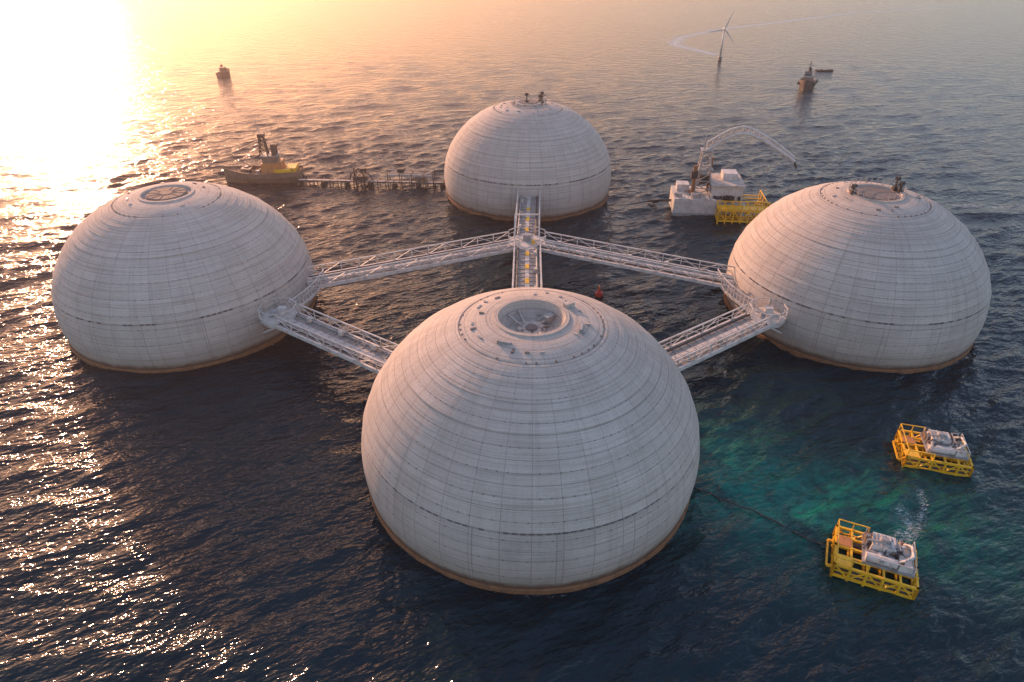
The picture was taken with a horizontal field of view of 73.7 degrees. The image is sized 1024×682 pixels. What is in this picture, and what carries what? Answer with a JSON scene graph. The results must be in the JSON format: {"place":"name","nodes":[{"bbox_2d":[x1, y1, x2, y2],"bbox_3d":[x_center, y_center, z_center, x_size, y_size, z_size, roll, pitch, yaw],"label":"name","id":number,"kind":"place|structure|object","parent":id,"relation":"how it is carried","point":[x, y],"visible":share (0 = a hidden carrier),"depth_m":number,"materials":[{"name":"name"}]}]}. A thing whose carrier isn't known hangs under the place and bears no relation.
{"place":"outdoors","nodes":[
{"label":"outdoors","id":0,"kind":"place"},
{"bbox_2d":[0,0,1023,681],"bbox_3d":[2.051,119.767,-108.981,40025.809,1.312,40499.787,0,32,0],"label":"sea water","id":1,"kind":"structure","parent":0,"point":[218,522],"depth_m":75.67,"materials":[{"name":"blue liquid"}]},
{"bbox_2d":[51,181,316,372],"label":"concrete dome","id":2,"kind":"structure","parent":1,"relation":"in","point":[163,277],"depth_m":75.15,"materials":[{"name":"white concrete"}]},
{"bbox_2d":[257,297,298,333],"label":"access platform","id":3,"kind":"structure","parent":2,"relation":"attached to","point":[267,319],"depth_m":77.60,"materials":[{"name":"paint"}]},
{"bbox_2d":[279,269,323,310],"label":"curved walkway","id":4,"kind":"structure","parent":2,"relation":"attached to","point":[305,294],"depth_m":82.17,"materials":[{"name":"white paint"}]},
{"bbox_2d":[306,231,517,287],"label":"footbridge","id":5,"kind":"object","parent":2,"relation":"attached to","point":[390,267],"visible":0.96,"depth_m":89.28,"materials":[{"name":"grey metal"}]},
{"bbox_2d":[508,214,545,248],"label":"bridge junction platform","id":6,"kind":"structure","parent":5,"relation":"attached to","point":[527,240],"depth_m":95.33,"materials":[{"name":"paint"}]},
{"bbox_2d":[216,62,229,77],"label":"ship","id":7,"kind":"object","parent":1,"relation":"on","point":[223,72],"visible":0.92,"depth_m":210.85,"materials":[{"name":"paint"}]},
{"bbox_2d":[223,121,302,183],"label":"work vessel","id":8,"kind":"object","parent":1,"relation":"on","point":[272,168],"visible":0.98,"depth_m":127.60,"materials":[{"name":"paint"}]},
{"bbox_2d":[297,167,445,188],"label":"floating pipeline walkway","id":9,"kind":"structure","parent":1,"relation":"on","point":[361,177],"depth_m":126.42,"materials":[{"name":"paint"}]},
{"bbox_2d":[444,91,610,221],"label":"concrete dome","id":10,"kind":"structure","parent":1,"relation":"in","point":[555,156],"depth_m":112.16,"materials":[{"name":"white concrete"}]},
{"bbox_2d":[515,189,540,234],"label":"footbridge","id":11,"kind":"object","parent":10,"relation":"attached to","point":[527,223],"visible":0.73,"depth_m":103.53,"materials":[{"name":"grey metal"}]},
{"bbox_2d":[361,287,699,594],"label":"concrete dome","id":12,"kind":"structure","parent":1,"relation":"in","point":[533,441],"depth_m":50.70,"materials":[{"name":"white concrete"}]},
{"bbox_2d":[274,304,397,373],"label":"footbridge","id":13,"kind":"object","parent":12,"relation":"attached to","point":[354,349],"visible":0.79,"depth_m":73.18,"materials":[{"name":"grey metal"}]},
{"bbox_2d":[512,239,541,287],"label":"footbridge","id":14,"kind":"object","parent":12,"relation":"attached to","point":[526,272],"visible":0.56,"depth_m":88.12,"materials":[{"name":"grey metal"}]},
{"bbox_2d":[659,304,772,370],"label":"footbridge","id":15,"kind":"object","parent":12,"relation":"attached to","point":[702,345],"visible":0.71,"depth_m":73.40,"materials":[{"name":"grey metal"}]},
{"bbox_2d":[595,285,602,296],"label":"marker buoy","id":16,"kind":"object","parent":1,"relation":"on","point":[599,293],"visible":1,"depth_m":90.77,"materials":[{"name":"red paint"}]},
{"bbox_2d":[707,11,733,59],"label":"wind turbine","id":17,"kind":"object","parent":1,"relation":"in","point":[720,55],"visible":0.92,"depth_m":230.11,"materials":[{"name":"paint"}]},
{"bbox_2d":[647,125,796,223],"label":"crane barge","id":18,"kind":"object","parent":1,"relation":"on","point":[721,193],"visible":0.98,"depth_m":113.45,"materials":[{"name":"paint"}]},
{"bbox_2d":[694,486,825,546],"bbox_3d":[20.482,14.547,57.928,12.184,0.274,0.614,21,38,29],"label":"mooring hose","id":19,"kind":"object","parent":1,"relation":"on","point":[760,514],"visible":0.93,"depth_m":57.87,"materials":[{"name":"rubber"}]},
{"bbox_2d":[797,61,817,90],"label":"tugboat","id":20,"kind":"object","parent":1,"relation":"on","point":[807,80],"visible":0.97,"depth_m":195.09,"materials":[{"name":"paint"}]},
{"bbox_2d":[815,69,832,71],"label":"cargo barge","id":21,"kind":"object","parent":1,"relation":"on","point":[823,70],"visible":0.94,"depth_m":218.01,"materials":[{"name":"paint"}]},
{"bbox_2d":[723,176,991,373],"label":"concrete dome","id":22,"kind":"structure","parent":1,"relation":"in","point":[864,275],"depth_m":75.27,"materials":[{"name":"white concrete"}]},
{"bbox_2d":[536,231,734,287],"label":"footbridge","id":23,"kind":"object","parent":22,"relation":"attached to","point":[705,276],"visible":0.88,"depth_m":89.31,"materials":[{"name":"grey metal"}]},
{"bbox_2d":[717,269,763,310],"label":"curved walkway","id":24,"kind":"structure","parent":22,"relation":"attached to","point":[737,294],"depth_m":82.17,"materials":[{"name":"white paint"}]},
{"bbox_2d":[747,297,788,333],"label":"access platform","id":25,"kind":"structure","parent":22,"relation":"attached to","point":[777,321],"depth_m":77.60,"materials":[{"name":"paint"}]},
{"bbox_2d":[825,519,919,599],"bbox_3d":[27.915,16.675,52.905,6.309,3.175,4.374,13,35,20],"label":"floating equipment raft","id":26,"kind":"object","parent":1,"relation":"on","point":[879,552],"visible":0.98,"depth_m":52.07,"materials":[{"name":"yellow paint"}]},
{"bbox_2d":[892,423,974,476],"bbox_3d":[39.114,10.016,63.568,6.029,3.034,4.180,9,33,13],"label":"floating equipment raft","id":27,"kind":"object","parent":1,"relation":"on","point":[930,443],"visible":0.98,"depth_m":62.78,"materials":[{"name":"yellow paint"}]}
]}

